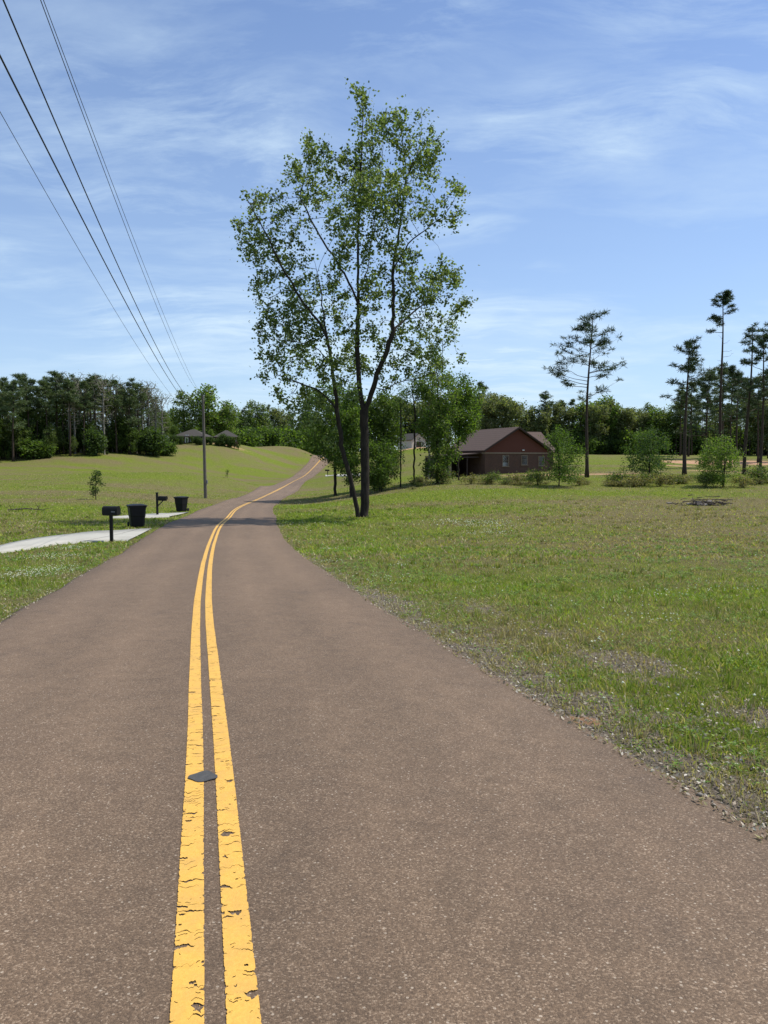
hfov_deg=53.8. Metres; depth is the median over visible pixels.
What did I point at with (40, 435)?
broadleaf tree
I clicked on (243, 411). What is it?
pine tree
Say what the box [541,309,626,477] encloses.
pine tree
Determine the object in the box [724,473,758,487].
brush
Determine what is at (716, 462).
young tree
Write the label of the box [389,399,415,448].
broadleaf tree
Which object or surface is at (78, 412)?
bare tree
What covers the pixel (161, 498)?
mailbox
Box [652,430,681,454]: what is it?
understorey bush
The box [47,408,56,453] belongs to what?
pine tree
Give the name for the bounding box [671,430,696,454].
understorey bush
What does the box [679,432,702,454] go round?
understorey bush
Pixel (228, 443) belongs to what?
understorey bush
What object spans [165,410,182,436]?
broadleaf tree
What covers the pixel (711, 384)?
pine tree
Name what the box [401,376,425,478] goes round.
thin tree
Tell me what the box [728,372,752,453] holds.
pine tree
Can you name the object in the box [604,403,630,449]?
broadleaf tree
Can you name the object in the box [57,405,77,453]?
broadleaf tree
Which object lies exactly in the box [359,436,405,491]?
bush
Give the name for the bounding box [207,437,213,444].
understorey bush
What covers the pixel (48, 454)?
understorey bush
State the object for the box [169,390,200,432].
broadleaf tree
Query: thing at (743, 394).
pine tree
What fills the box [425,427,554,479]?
brick house
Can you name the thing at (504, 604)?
grass
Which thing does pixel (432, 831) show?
road
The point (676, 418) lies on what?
pine tree
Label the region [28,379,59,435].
pine tree
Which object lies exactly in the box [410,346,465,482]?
broadleaf tree
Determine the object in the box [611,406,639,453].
broadleaf tree
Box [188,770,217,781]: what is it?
marker scar
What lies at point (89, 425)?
broadleaf tree
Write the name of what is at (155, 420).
bare tree
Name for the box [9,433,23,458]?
broadleaf tree
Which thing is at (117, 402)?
pine tree
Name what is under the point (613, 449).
understorey bush
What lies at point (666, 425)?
broadleaf tree
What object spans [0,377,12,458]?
pine tree
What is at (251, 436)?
understorey bush
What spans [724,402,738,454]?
pine tree
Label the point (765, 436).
broadleaf tree
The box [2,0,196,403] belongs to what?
power line
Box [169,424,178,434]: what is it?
broadleaf tree
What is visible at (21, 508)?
fallen branch
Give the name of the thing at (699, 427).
understorey bush
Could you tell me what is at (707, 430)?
broadleaf tree
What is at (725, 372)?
pine tree
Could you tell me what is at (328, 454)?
broadleaf tree
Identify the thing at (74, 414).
bare tree
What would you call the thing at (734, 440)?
understorey bush
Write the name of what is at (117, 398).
bare tree
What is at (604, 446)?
understorey bush
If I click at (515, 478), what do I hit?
brush
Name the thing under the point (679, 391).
pine tree
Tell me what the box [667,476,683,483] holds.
brush
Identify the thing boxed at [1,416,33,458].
broadleaf tree
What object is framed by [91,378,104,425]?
bare tree
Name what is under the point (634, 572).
grass tufts
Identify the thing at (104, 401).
pine tree
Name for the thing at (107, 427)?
pine tree
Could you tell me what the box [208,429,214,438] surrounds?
broadleaf tree
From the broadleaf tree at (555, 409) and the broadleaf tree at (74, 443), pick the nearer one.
the broadleaf tree at (74, 443)
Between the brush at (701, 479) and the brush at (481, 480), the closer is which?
the brush at (701, 479)
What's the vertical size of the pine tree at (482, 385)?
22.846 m
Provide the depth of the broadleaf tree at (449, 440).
221.18 m
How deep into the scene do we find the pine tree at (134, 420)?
169.01 m
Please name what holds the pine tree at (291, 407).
on the ground at (262, 466)
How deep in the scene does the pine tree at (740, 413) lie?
174.48 m
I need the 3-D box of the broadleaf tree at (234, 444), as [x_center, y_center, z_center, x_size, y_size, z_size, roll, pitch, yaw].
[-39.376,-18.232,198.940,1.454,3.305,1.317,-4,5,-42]
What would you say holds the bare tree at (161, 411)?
on the ground at (262, 466)
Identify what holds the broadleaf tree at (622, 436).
on the ground at (262, 466)
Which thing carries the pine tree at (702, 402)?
on the ground at (262, 466)
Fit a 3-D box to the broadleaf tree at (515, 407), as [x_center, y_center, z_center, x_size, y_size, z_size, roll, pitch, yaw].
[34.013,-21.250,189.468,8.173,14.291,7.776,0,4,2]
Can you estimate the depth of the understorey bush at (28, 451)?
152.28 m
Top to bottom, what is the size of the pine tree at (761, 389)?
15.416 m
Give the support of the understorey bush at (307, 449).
on the ground at (262, 466)
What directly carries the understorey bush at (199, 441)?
on the ground at (262, 466)
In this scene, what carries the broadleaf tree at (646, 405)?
on the ground at (262, 466)
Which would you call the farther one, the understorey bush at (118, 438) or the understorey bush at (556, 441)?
the understorey bush at (556, 441)
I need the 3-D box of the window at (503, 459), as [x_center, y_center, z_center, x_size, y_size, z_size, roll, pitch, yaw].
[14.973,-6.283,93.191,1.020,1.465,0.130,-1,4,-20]
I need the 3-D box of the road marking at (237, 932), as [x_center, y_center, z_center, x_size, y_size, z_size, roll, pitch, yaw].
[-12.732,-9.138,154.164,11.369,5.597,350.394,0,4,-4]
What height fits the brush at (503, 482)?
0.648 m
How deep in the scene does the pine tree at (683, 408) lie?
184.38 m
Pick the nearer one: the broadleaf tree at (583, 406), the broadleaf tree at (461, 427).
the broadleaf tree at (461, 427)
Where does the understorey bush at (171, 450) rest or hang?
on the ground at (262, 466)
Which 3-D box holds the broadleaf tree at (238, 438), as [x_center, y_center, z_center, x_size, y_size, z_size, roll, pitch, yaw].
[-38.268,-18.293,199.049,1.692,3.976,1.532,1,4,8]
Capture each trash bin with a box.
[126,504,147,526]
[173,496,188,511]
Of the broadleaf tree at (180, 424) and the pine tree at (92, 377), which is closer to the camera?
the pine tree at (92, 377)
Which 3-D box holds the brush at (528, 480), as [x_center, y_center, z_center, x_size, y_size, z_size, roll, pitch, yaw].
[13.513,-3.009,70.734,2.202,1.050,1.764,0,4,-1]
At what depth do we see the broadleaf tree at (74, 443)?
157.72 m
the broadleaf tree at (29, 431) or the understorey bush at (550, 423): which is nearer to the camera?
the broadleaf tree at (29, 431)
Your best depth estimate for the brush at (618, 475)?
68.83 m
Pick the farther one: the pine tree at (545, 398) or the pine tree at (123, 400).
the pine tree at (545, 398)
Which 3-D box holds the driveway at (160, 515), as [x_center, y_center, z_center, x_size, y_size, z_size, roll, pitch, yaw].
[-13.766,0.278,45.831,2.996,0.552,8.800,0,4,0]
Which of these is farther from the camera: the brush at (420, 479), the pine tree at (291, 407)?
the pine tree at (291, 407)
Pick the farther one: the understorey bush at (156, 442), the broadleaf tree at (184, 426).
the broadleaf tree at (184, 426)
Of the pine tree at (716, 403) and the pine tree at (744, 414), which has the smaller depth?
the pine tree at (744, 414)
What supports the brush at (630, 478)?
on the ground at (262, 466)
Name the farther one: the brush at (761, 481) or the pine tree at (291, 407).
the pine tree at (291, 407)
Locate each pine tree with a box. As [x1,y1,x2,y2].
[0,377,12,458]
[0,379,27,461]
[0,383,9,412]
[1,377,18,419]
[4,382,19,416]
[7,373,33,456]
[10,372,41,426]
[25,378,37,418]
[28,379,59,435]
[29,385,47,420]
[29,387,45,437]
[32,376,55,419]
[33,370,71,453]
[46,376,60,417]
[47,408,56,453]
[54,374,71,453]
[56,376,79,455]
[69,373,82,451]
[72,380,93,454]
[79,378,101,424]
[83,373,112,429]
[96,379,113,450]
[97,390,113,448]
[102,418,112,450]
[104,379,126,453]
[117,377,147,453]
[117,383,126,450]
[125,409,137,453]
[127,382,151,453]
[138,387,158,427]
[139,396,154,428]
[149,396,163,426]
[240,407,247,427]
[265,405,277,429]
[285,405,297,429]
[476,381,489,398]
[538,391,557,433]
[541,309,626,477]
[563,398,576,421]
[658,335,715,474]
[671,409,682,454]
[672,370,734,468]
[672,387,689,455]
[674,381,702,456]
[676,397,694,422]
[682,396,701,454]
[692,403,707,454]
[695,401,709,437]
[696,368,719,448]
[699,399,717,454]
[704,289,737,466]
[708,395,723,433]
[710,361,739,453]
[714,364,756,467]
[721,321,767,474]
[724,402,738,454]
[726,399,743,432]
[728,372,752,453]
[732,381,754,434]
[734,402,742,450]
[736,327,767,467]
[740,397,752,433]
[743,375,767,462]
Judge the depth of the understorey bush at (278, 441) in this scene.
290.74 m
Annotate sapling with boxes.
[86,469,105,499]
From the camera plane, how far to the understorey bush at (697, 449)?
183.44 m
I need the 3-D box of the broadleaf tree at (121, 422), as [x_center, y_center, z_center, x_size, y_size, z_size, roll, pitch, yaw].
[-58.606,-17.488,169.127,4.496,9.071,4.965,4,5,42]
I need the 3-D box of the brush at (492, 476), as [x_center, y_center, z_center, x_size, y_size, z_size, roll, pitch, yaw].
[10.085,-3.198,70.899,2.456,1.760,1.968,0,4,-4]
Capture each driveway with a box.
[0,528,150,552]
[113,512,188,517]
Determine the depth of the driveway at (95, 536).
27.34 m
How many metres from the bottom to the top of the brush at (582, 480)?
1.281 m
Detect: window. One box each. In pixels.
[502,455,509,466]
[521,455,527,464]
[538,456,544,465]
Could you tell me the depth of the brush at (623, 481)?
67.70 m
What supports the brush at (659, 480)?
on the ground at (262, 466)
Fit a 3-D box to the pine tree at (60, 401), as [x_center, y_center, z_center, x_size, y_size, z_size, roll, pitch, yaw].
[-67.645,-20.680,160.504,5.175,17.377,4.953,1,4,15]
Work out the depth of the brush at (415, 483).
72.23 m
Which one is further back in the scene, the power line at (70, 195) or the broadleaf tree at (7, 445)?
the broadleaf tree at (7, 445)
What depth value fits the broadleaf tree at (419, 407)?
230.15 m
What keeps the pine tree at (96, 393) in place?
on the ground at (262, 466)
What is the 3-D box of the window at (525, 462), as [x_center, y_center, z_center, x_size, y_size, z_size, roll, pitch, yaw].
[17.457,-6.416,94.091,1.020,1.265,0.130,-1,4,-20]
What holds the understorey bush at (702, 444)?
on the ground at (262, 466)
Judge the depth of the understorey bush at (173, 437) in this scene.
196.81 m
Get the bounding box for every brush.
[407,474,435,485]
[409,480,423,486]
[428,467,458,483]
[457,473,483,483]
[475,478,499,482]
[478,468,502,483]
[497,479,511,484]
[503,472,524,484]
[510,480,534,484]
[520,476,537,483]
[523,468,550,484]
[572,474,589,485]
[602,469,629,481]
[602,481,625,485]
[608,477,635,485]
[621,473,647,486]
[633,469,654,485]
[643,469,679,486]
[661,472,690,483]
[666,474,689,483]
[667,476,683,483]
[681,474,696,482]
[694,472,717,487]
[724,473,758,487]
[741,462,767,483]
[751,477,767,483]
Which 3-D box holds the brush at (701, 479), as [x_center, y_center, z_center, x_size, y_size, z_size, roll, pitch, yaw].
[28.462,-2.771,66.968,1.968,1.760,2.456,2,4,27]
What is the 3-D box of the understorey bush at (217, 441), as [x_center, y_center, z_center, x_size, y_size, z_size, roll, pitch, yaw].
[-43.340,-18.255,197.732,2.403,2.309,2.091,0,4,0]
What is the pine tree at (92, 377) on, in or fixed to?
on the ground at (262, 466)
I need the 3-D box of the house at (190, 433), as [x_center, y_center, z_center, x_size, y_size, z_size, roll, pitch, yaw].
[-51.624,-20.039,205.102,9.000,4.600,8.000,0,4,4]
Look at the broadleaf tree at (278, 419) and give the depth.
317.67 m
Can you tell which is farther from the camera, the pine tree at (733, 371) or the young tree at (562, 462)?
the pine tree at (733, 371)
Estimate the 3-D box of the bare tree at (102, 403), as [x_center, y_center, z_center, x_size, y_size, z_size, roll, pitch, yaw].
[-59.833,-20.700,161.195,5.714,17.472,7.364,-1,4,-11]
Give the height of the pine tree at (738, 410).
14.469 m
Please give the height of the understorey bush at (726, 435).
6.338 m
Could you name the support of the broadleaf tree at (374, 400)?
on the ground at (262, 466)
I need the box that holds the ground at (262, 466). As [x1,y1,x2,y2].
[0,442,767,828]
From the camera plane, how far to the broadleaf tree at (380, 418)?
77.17 m
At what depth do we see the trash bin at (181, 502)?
50.53 m
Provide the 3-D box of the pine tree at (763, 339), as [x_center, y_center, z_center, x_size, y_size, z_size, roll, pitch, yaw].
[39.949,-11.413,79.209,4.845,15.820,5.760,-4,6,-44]
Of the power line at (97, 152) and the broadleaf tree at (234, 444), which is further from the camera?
the broadleaf tree at (234, 444)
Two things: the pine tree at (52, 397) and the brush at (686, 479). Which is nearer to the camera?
the brush at (686, 479)
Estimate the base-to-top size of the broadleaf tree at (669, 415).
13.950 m
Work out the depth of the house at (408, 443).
202.01 m
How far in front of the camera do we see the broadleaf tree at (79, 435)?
163.01 m
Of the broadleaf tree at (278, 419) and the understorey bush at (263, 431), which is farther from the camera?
the broadleaf tree at (278, 419)
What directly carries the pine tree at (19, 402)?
on the ground at (262, 466)
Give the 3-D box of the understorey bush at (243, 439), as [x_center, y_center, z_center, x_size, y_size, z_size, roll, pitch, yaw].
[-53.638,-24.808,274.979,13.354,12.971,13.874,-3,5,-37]
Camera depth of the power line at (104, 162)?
16.85 m
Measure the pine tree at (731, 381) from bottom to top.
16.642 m
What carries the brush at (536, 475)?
on the ground at (262, 466)
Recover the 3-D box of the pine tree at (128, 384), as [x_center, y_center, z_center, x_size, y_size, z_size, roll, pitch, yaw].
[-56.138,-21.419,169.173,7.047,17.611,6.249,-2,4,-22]
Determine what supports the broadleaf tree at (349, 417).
on the ground at (262, 466)
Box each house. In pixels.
[177,429,212,443]
[213,430,237,445]
[398,433,426,450]
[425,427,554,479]
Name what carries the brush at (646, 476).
on the ground at (262, 466)
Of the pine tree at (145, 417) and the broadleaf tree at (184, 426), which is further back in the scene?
the broadleaf tree at (184, 426)
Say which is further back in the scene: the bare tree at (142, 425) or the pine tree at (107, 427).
the bare tree at (142, 425)
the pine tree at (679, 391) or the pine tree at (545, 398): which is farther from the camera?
the pine tree at (545, 398)
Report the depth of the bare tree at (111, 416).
169.51 m
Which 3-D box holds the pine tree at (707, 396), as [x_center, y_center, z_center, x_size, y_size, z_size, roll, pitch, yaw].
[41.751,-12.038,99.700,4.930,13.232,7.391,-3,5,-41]
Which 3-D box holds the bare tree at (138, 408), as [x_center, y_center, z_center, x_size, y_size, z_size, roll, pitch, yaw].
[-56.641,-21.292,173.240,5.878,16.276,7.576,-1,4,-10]
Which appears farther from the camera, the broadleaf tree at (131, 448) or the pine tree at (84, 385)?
the broadleaf tree at (131, 448)
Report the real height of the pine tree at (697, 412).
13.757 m
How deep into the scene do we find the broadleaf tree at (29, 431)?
153.49 m
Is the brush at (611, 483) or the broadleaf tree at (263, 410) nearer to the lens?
the brush at (611, 483)
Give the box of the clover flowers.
[0,486,764,713]
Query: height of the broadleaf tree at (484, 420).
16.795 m
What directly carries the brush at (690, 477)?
on the ground at (262, 466)
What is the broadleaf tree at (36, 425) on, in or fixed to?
on the ground at (262, 466)
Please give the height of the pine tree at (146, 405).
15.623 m
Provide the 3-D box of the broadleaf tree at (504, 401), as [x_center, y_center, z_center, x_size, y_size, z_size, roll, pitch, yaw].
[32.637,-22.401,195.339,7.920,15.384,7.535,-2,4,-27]
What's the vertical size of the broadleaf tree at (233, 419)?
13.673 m
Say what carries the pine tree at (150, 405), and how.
on the ground at (262, 466)
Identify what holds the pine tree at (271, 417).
on the ground at (262, 466)
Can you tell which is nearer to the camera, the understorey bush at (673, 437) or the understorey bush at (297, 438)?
the understorey bush at (673, 437)
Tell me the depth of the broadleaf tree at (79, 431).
162.75 m
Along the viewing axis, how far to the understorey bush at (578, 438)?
189.29 m
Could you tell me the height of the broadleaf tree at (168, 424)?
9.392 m
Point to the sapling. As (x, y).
(99, 481)
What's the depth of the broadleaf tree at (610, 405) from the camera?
190.34 m
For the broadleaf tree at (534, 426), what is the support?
on the ground at (262, 466)
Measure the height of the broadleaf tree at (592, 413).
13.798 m
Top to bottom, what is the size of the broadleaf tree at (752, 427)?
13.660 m
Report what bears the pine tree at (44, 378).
on the ground at (262, 466)
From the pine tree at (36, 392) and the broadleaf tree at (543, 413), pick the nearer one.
the pine tree at (36, 392)
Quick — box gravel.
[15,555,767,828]
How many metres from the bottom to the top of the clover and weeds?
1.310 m
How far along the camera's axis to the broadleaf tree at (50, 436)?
154.57 m
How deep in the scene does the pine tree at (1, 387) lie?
152.48 m
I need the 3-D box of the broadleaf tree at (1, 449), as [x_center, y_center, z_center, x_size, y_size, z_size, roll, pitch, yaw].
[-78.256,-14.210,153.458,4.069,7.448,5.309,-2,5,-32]
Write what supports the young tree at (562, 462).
on the ground at (262, 466)
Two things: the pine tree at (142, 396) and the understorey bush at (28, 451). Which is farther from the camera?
the pine tree at (142, 396)
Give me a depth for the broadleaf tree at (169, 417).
213.09 m
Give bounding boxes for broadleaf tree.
[0,420,17,456]
[0,426,6,456]
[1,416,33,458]
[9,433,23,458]
[14,425,36,456]
[15,405,40,440]
[30,413,45,439]
[32,423,44,443]
[34,410,59,449]
[43,423,58,455]
[52,426,66,454]
[53,406,71,452]
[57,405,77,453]
[68,436,78,451]
[71,416,89,448]
[71,421,86,451]
[73,408,100,429]
[85,419,96,447]
[107,425,119,451]
[112,415,130,452]
[122,425,140,454]
[137,430,148,454]
[156,411,173,436]
[157,410,171,435]
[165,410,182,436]
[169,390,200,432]
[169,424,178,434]
[175,414,191,433]
[185,383,231,434]
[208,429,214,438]
[211,400,241,433]
[230,414,245,432]
[232,437,236,448]
[236,435,240,449]
[238,413,259,429]
[239,400,269,429]
[251,402,272,429]
[267,405,293,429]
[295,378,372,495]
[322,378,371,496]
[365,386,406,465]
[369,394,395,448]
[371,393,397,446]
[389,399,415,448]
[392,397,422,446]
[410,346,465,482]
[416,400,431,446]
[427,403,456,446]
[442,368,484,479]
[467,387,490,432]
[476,391,502,429]
[481,393,508,428]
[484,395,512,428]
[497,395,521,427]
[505,398,536,431]
[525,415,549,431]
[528,402,552,436]
[548,399,568,429]
[550,405,578,432]
[566,399,601,453]
[574,403,594,437]
[584,402,609,454]
[592,397,619,436]
[594,395,624,433]
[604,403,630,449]
[610,407,635,431]
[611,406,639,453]
[619,431,629,453]
[628,408,641,431]
[632,411,651,432]
[637,401,658,429]
[641,407,669,454]
[652,409,679,446]
[660,402,689,454]
[702,423,713,437]
[709,406,735,450]
[740,398,767,454]
[753,401,767,448]
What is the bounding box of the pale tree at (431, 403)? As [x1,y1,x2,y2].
[416,366,445,477]
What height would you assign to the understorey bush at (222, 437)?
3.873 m
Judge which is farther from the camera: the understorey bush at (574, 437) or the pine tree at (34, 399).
the understorey bush at (574, 437)
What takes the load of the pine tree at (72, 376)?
on the ground at (262, 466)
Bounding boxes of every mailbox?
[102,506,120,541]
[155,492,167,514]
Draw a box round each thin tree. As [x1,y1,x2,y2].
[387,379,412,486]
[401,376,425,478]
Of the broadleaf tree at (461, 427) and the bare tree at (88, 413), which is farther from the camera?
the bare tree at (88, 413)
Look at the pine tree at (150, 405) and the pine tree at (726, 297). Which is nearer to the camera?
the pine tree at (726, 297)
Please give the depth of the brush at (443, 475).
73.64 m
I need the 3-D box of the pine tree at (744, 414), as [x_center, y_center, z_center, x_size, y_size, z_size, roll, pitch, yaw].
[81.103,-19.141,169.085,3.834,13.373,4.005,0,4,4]
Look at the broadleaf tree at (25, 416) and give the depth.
156.26 m
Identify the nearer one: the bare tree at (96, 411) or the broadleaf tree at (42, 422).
the broadleaf tree at (42, 422)
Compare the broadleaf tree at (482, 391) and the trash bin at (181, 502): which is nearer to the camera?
the trash bin at (181, 502)
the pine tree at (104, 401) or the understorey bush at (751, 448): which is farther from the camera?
the understorey bush at (751, 448)
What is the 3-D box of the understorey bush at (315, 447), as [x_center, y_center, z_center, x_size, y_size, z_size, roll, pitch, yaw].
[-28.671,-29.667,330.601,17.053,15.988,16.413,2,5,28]
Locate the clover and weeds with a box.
[0,531,767,791]
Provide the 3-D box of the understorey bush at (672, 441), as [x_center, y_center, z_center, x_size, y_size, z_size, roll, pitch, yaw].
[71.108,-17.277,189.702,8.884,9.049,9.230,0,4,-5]
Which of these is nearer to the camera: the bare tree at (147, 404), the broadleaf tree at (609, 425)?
the bare tree at (147, 404)
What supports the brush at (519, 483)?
on the ground at (262, 466)
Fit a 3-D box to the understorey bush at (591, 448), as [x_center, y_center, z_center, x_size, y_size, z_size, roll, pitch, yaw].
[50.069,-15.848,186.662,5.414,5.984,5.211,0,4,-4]
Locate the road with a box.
[0,455,767,1023]
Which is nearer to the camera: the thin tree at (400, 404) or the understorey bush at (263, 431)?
the thin tree at (400, 404)
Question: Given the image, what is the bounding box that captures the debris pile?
[666,495,732,505]
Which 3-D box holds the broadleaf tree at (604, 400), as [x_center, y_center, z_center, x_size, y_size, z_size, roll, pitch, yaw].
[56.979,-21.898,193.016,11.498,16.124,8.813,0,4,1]
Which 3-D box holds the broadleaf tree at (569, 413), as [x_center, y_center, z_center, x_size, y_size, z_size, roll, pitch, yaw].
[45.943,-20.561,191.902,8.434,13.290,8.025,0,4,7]
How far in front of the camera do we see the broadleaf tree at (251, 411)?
305.33 m
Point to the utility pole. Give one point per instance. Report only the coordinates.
(205, 481)
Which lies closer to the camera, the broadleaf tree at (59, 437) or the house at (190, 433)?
the broadleaf tree at (59, 437)
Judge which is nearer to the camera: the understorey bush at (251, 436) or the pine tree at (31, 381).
the pine tree at (31, 381)
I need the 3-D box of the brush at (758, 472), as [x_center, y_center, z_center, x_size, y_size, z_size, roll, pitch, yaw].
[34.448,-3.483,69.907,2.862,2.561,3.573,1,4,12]
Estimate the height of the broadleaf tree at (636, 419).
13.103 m
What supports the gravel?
on the ground at (262, 466)
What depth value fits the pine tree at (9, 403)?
162.69 m
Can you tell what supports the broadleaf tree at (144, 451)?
on the ground at (262, 466)
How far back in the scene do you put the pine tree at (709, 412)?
173.23 m
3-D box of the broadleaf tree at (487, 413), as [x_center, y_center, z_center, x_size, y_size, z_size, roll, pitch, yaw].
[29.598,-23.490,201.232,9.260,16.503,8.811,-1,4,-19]
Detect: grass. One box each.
[0,513,767,672]
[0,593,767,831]
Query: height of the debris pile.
0.909 m
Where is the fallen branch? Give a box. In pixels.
[8,503,51,510]
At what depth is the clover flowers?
17.64 m
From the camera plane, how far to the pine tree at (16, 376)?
156.62 m
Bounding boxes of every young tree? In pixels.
[536,424,586,486]
[618,423,678,481]
[692,431,747,486]
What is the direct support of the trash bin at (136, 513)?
on the ground at (262, 466)
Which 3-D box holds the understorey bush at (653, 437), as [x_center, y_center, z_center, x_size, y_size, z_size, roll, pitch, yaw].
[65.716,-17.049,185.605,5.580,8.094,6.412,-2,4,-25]
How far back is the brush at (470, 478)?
71.84 m
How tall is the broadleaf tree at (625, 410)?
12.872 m
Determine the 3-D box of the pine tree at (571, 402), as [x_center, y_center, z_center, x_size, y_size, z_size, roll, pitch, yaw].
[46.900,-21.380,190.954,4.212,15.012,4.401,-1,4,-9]
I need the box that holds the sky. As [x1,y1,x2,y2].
[0,0,767,449]
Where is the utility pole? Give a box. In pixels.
[201,394,207,497]
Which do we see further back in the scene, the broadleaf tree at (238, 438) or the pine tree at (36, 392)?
the broadleaf tree at (238, 438)
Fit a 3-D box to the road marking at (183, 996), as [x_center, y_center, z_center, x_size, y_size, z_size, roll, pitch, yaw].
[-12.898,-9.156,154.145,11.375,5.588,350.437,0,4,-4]
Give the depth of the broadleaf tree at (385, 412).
238.77 m
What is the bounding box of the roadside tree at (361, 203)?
[230,77,479,516]
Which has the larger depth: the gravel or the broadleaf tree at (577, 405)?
the broadleaf tree at (577, 405)
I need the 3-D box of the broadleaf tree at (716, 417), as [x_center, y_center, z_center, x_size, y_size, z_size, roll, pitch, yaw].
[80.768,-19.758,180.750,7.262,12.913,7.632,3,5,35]
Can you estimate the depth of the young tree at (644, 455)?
71.43 m
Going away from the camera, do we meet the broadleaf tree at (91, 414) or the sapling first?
the sapling
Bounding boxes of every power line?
[0,55,198,410]
[0,112,193,415]
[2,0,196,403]
[40,0,199,392]
[43,0,203,398]
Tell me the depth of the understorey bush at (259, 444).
281.16 m
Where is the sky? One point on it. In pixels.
(610, 154)
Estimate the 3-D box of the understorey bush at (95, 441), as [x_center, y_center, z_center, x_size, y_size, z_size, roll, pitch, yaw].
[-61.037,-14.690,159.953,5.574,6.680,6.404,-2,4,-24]
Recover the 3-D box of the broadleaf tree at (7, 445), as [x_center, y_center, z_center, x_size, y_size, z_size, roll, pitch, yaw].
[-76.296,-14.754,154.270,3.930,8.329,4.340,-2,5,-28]
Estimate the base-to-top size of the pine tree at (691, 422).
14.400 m
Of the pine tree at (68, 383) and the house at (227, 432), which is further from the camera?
the house at (227, 432)
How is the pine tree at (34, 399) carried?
on the ground at (262, 466)
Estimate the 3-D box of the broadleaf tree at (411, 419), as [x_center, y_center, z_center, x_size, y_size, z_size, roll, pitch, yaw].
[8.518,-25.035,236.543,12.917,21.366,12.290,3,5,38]
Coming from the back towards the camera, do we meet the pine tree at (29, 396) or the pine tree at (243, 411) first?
the pine tree at (243, 411)
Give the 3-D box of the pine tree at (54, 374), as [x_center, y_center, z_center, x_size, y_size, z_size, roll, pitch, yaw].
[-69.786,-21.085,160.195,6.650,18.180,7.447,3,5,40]
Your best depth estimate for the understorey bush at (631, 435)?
185.76 m
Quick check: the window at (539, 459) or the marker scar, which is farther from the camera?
the window at (539, 459)
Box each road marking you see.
[170,460,319,1023]
[205,459,321,1023]
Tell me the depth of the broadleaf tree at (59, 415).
162.93 m
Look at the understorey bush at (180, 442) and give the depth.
198.46 m
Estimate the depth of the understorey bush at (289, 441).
296.86 m
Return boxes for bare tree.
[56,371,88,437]
[65,378,82,453]
[72,381,94,452]
[76,376,94,422]
[89,373,115,454]
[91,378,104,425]
[101,374,123,451]
[106,384,124,428]
[126,386,146,452]
[137,380,157,429]
[138,381,159,426]
[142,389,164,429]
[156,393,171,454]
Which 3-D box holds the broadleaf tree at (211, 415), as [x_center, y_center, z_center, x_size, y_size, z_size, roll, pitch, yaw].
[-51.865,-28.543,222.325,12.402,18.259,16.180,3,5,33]
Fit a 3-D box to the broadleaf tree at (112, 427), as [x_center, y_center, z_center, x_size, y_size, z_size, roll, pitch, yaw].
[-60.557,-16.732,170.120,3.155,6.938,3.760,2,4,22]
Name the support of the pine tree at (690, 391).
on the ground at (262, 466)
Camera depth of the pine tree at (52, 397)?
175.24 m
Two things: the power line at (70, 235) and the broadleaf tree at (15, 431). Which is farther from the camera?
the broadleaf tree at (15, 431)
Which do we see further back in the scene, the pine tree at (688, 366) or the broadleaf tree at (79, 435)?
the broadleaf tree at (79, 435)
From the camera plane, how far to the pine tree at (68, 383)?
156.37 m
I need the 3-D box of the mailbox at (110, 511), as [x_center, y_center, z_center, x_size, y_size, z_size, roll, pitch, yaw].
[-9.634,0.443,26.791,0.565,1.321,0.286,1,4,8]
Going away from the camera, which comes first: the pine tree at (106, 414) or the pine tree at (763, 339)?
the pine tree at (763, 339)
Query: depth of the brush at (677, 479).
70.48 m
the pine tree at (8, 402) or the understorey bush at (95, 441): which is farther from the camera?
the pine tree at (8, 402)
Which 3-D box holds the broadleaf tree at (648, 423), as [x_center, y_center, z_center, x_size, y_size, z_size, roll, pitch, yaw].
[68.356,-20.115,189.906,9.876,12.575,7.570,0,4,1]
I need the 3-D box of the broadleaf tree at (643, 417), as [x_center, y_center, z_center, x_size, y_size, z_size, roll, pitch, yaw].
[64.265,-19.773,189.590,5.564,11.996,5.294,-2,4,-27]
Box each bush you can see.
[18,436,53,459]
[32,442,58,458]
[81,426,108,455]
[105,417,141,452]
[137,424,170,456]
[160,440,178,455]
[168,434,179,444]
[178,435,183,444]
[196,437,202,444]
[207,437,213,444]
[214,438,221,445]
[218,433,229,445]
[225,435,234,446]
[230,426,256,446]
[237,428,263,446]
[245,424,264,446]
[251,425,283,446]
[261,425,287,446]
[276,425,305,449]
[276,427,296,446]
[289,425,317,451]
[307,428,330,453]
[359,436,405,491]
[532,417,556,436]
[546,432,568,453]
[563,430,583,453]
[570,431,584,453]
[578,436,599,454]
[594,432,614,454]
[607,432,626,454]
[615,427,648,454]
[639,426,661,454]
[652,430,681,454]
[660,426,676,454]
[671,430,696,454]
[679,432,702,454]
[690,435,703,454]
[692,422,710,438]
[698,437,713,453]
[723,431,740,452]
[731,433,751,454]
[735,427,755,454]
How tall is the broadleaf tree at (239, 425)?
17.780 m
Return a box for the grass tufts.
[0,498,767,794]

